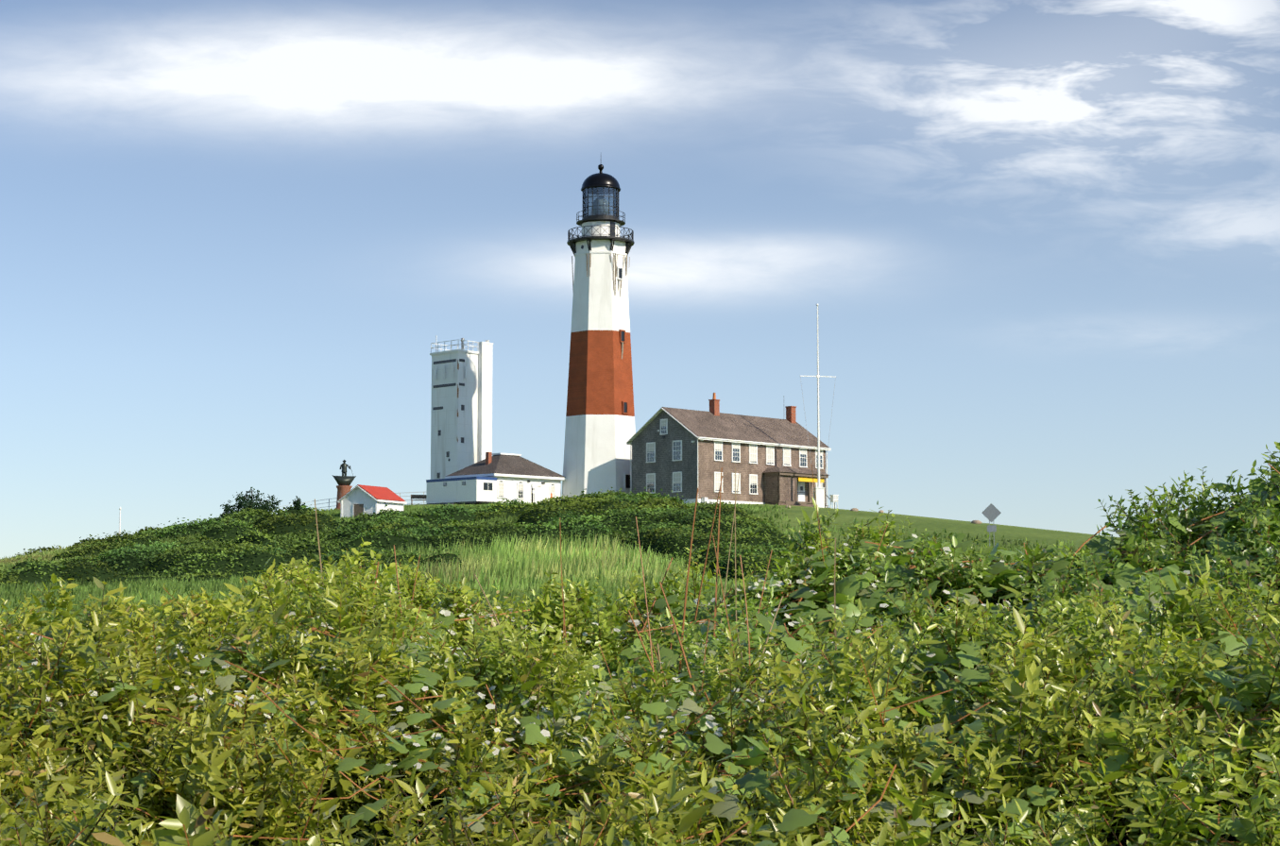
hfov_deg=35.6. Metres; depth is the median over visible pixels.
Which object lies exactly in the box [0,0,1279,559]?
sky
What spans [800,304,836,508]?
flagpole
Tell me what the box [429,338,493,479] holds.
fire control tower
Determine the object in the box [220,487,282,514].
bush
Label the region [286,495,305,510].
pine tree
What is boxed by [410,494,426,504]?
bench
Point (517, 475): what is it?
hip-roofed building
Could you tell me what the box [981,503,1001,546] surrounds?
diamond road sign
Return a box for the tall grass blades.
[0,501,1097,633]
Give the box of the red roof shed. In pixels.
[337,484,407,518]
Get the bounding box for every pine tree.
[219,503,232,517]
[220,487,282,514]
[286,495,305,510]
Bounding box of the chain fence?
[273,492,424,511]
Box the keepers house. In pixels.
[626,392,835,509]
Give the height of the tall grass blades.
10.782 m
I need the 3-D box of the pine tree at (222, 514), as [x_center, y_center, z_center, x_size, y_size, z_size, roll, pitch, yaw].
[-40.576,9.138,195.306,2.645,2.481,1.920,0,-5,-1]
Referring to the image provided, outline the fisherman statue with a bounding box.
[332,460,356,509]
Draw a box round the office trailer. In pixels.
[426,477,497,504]
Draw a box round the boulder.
[971,520,982,524]
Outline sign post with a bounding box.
[531,482,536,502]
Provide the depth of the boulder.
164.99 m
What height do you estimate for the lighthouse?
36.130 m
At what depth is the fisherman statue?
204.25 m
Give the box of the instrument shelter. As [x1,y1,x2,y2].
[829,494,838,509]
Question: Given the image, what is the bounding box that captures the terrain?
[0,504,1122,635]
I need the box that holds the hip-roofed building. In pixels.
[444,452,565,504]
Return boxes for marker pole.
[119,507,120,534]
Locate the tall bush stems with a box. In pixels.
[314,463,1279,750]
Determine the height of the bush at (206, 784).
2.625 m
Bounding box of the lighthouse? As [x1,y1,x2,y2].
[562,164,635,498]
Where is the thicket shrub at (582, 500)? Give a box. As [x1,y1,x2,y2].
[0,487,831,587]
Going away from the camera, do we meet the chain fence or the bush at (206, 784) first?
the bush at (206, 784)
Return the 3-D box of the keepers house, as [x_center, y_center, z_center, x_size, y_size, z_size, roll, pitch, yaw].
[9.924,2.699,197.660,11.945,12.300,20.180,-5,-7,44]
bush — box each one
[0,442,1279,845]
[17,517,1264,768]
[81,582,1279,845]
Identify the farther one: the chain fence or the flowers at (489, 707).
the chain fence
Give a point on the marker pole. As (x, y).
(120, 521)
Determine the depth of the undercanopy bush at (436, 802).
7.24 m

